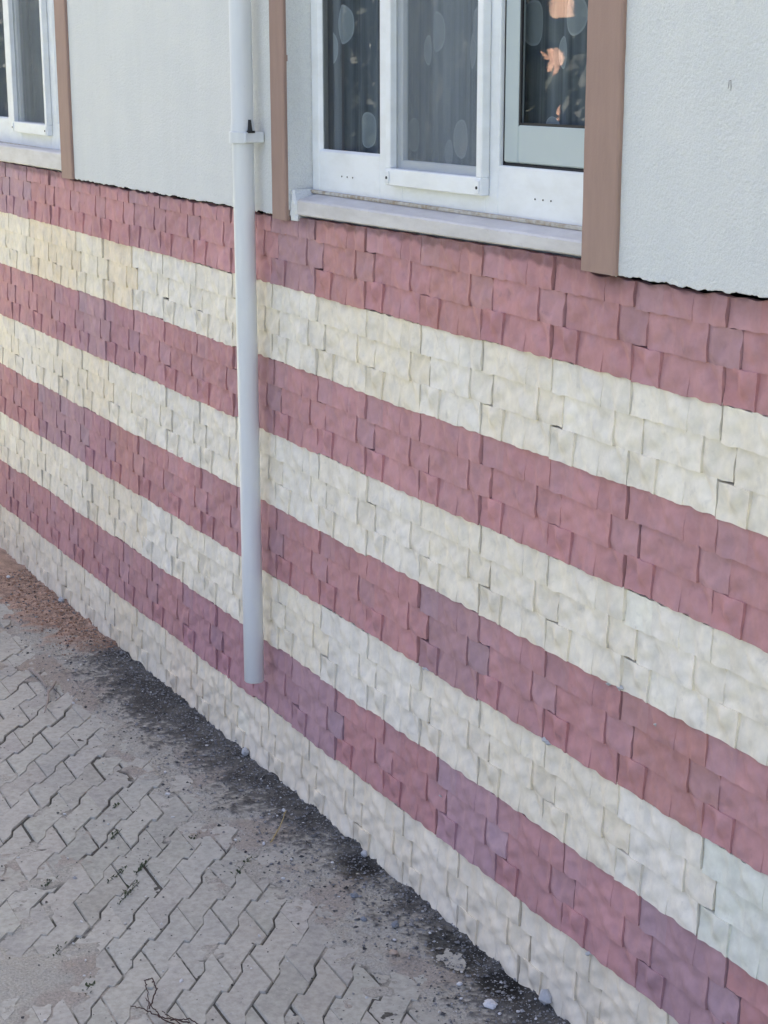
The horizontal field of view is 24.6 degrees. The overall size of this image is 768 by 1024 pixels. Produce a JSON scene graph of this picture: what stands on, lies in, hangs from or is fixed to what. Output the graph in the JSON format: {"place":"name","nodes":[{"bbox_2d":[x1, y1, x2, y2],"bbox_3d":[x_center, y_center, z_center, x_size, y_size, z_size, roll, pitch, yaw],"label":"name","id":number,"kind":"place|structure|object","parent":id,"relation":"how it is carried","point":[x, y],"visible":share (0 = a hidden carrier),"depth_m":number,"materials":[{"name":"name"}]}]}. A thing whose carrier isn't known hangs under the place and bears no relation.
{"place":"outdoors","nodes":[
{"label":"outdoors","id":0,"kind":"place"},
{"bbox_2d":[0,597,501,1023],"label":"paving","id":1,"kind":"structure","parent":0,"point":[189,915],"depth_m":4.85,"materials":[{"name":"concrete"}]},
{"bbox_2d":[28,668,47,687],"bbox_3d":[-1.288,0.617,6.575,0.018,0.016,0.220,-8,17,-27],"label":"wood splinter","id":2,"kind":"object","parent":1,"relation":"on","point":[36,674],"visible":1,"depth_m":6.58,"materials":[{"name":"beige wood"}]},
{"bbox_2d":[44,690,48,712],"bbox_3d":[-1.212,0.679,6.339,0.013,0.011,0.225,-2,15,-7],"label":"wood splinter","id":3,"kind":"object","parent":1,"relation":"on","point":[47,701],"visible":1,"depth_m":6.32,"materials":[{"name":"beige wood"}]},
{"bbox_2d":[46,681,55,695],"bbox_3d":[-1.220,0.645,6.466,0.015,0.014,0.141,0,15,2],"label":"wood splinter","id":4,"kind":"object","parent":1,"relation":"on","point":[52,686],"visible":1,"depth_m":6.46,"materials":[{"name":"beige wood"}]},
{"bbox_2d":[82,976,94,993],"bbox_3d":[-0.741,1.191,4.426,0.031,0.012,0.094,1,15,3],"label":"weed","id":5,"kind":"object","parent":1,"relation":"on","point":[86,983],"visible":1,"depth_m":4.43,"materials":[{"name":"green plant"}]},
{"bbox_2d":[111,829,121,838],"bbox_3d":[-0.805,0.965,5.285,0.026,0.013,0.092,3,15,12],"label":"weed","id":6,"kind":"object","parent":1,"relation":"on","point":[116,831],"visible":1,"depth_m":5.29,"materials":[{"name":"green plant"}]},
{"bbox_2d":[107,865,126,882],"bbox_3d":[-0.759,1.032,5.031,0.026,0.013,0.135,5,15,18],"label":"weed","id":7,"kind":"object","parent":1,"relation":"on","point":[118,873],"visible":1,"depth_m":5.03,"materials":[{"name":"green plant"}]},
{"bbox_2d":[119,880,139,903],"bbox_3d":[-0.716,1.061,4.921,0.033,0.012,0.154,2,15,8],"label":"weed","id":8,"kind":"object","parent":1,"relation":"on","point":[125,891],"visible":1,"depth_m":4.92,"materials":[{"name":"green plant"}]},
{"bbox_2d":[134,860,147,874],"bbox_3d":[-0.694,1.021,5.068,0.034,0.014,0.098,3,15,13],"label":"weed","id":9,"kind":"object","parent":1,"relation":"on","point":[140,867],"visible":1,"depth_m":5.06,"materials":[{"name":"green plant"}]},
{"bbox_2d":[131,978,197,1023],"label":"twig","id":10,"kind":"object","parent":1,"relation":"on","point":[158,1015],"visible":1,"depth_m":4.27,"materials":[{"name":"grey"}]},
{"bbox_2d":[0,548,570,1023],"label":"dirt","id":11,"kind":"structure","parent":1,"relation":"on","point":[28,982],"depth_m":5.11,"materials":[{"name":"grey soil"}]},
{"bbox_2d":[231,856,254,877],"bbox_3d":[-0.404,1.020,5.076,0.033,0.013,0.162,6,16,23],"label":"weed","id":12,"kind":"object","parent":11,"relation":"on","point":[238,871],"visible":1,"depth_m":5.07,"materials":[{"name":"green plant"}]},
{"bbox_2d":[241,747,248,755],"bbox_3d":[-0.461,0.793,5.827,0.026,0.026,0.032,-16,13,-26],"label":"mortar lump","id":13,"kind":"object","parent":11,"relation":"on","point":[245,751],"visible":1,"depth_m":5.82,"materials":[{"name":"grey concrete"}]},
{"bbox_2d":[270,810,286,842],"bbox_3d":[-0.314,0.945,5.297,0.012,0.018,0.201,3,15,10],"label":"straw","id":14,"kind":"object","parent":11,"relation":"on","point":[278,827],"visible":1,"depth_m":5.28,"materials":[{"name":"beige plant"}]},
{"bbox_2d":[350,892,358,897],"bbox_3d":[-0.082,1.060,4.868,0.024,0.014,0.021,-8,16,-27],"label":"stone","id":15,"kind":"object","parent":11,"relation":"on","point":[354,895],"visible":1,"depth_m":4.86,"materials":[{"name":"grey stone"}]},
{"bbox_2d":[361,850,366,856],"bbox_3d":[-0.057,0.991,5.109,0.019,0.019,0.024,-1,15,-4],"label":"mortar lump","id":16,"kind":"object","parent":11,"relation":"on","point":[363,853],"visible":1,"depth_m":5.10,"materials":[{"name":"white concrete"}]},
{"bbox_2d":[389,949,397,954],"bbox_3d":[0.025,1.142,4.564,0.019,0.012,0.026,-14,20,-42],"label":"stone","id":17,"kind":"object","parent":11,"relation":"on","point":[393,952],"visible":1,"depth_m":4.56,"materials":[{"name":"beige stone"}]},
{"bbox_2d":[391,920,398,927],"bbox_3d":[0.029,1.101,4.697,0.020,0.018,0.026,13,20,42],"label":"stone","id":18,"kind":"object","parent":11,"relation":"on","point":[394,924],"visible":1,"depth_m":4.69,"materials":[{"name":"grey stone"}]},
{"bbox_2d":[483,999,497,1008],"bbox_3d":[0.260,1.205,4.312,0.030,0.017,0.034,-11,18,-35],"label":"stone","id":19,"kind":"object","parent":11,"relation":"on","point":[490,1003],"visible":1,"depth_m":4.31,"materials":[{"name":"white stone"}]},
{"label":"ground","id":20,"kind":"structure","parent":0,"visible":0},
{"bbox_2d":[0,0,767,1023],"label":"house","id":21,"kind":"structure","parent":20,"relation":"on","point":[504,702],"depth_m":4.45,"materials":[{"name":"red stone"}]},
{"bbox_2d":[0,0,60,149],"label":"window","id":22,"kind":"structure","parent":21,"relation":"in","point":[14,129],"depth_m":7.30,"materials":[{"name":"white plastic"}]},
{"bbox_2d":[19,0,44,122],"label":"curtain","id":23,"kind":"object","parent":21,"relation":"hanging from","point":[31,58],"visible":0.67,"depth_m":7.44,"materials":[{"name":"fabric"}]},
{"bbox_2d":[229,0,263,683],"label":"downpipe","id":24,"kind":"object","parent":21,"relation":"attached to","point":[244,136],"visible":1,"depth_m":5.25,"materials":[{"name":"plastic"}]},
{"bbox_2d":[327,0,379,153],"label":"curtain","id":25,"kind":"object","parent":21,"relation":"hanging from","point":[353,75],"visible":0.62,"depth_m":4.84,"materials":[{"name":"fabric"}]},
{"bbox_2d":[408,0,477,165],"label":"curtain","id":26,"kind":"object","parent":21,"relation":"hanging from","point":[442,74],"visible":0.56,"depth_m":4.44,"materials":[{"name":"fabric"}]},
{"bbox_2d":[311,0,584,230],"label":"window","id":27,"kind":"structure","parent":21,"relation":"in","point":[494,188],"depth_m":4.19,"materials":[{"name":"white plastic"}]},
{"bbox_2d":[538,989,551,1003],"bbox_3d":[0.395,1.183,4.294,0.038,0.038,0.034,6,16,22],"label":"mortar lump","id":28,"kind":"object","parent":21,"relation":"attached to","point":[545,996],"visible":1,"depth_m":4.28,"materials":[{"name":"white concrete"}]},
{"bbox_2d":[506,0,587,169],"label":"curtain","id":29,"kind":"object","parent":21,"relation":"hanging from","point":[555,59],"visible":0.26,"depth_m":3.98,"materials":[{"name":"fabric"}]}
]}

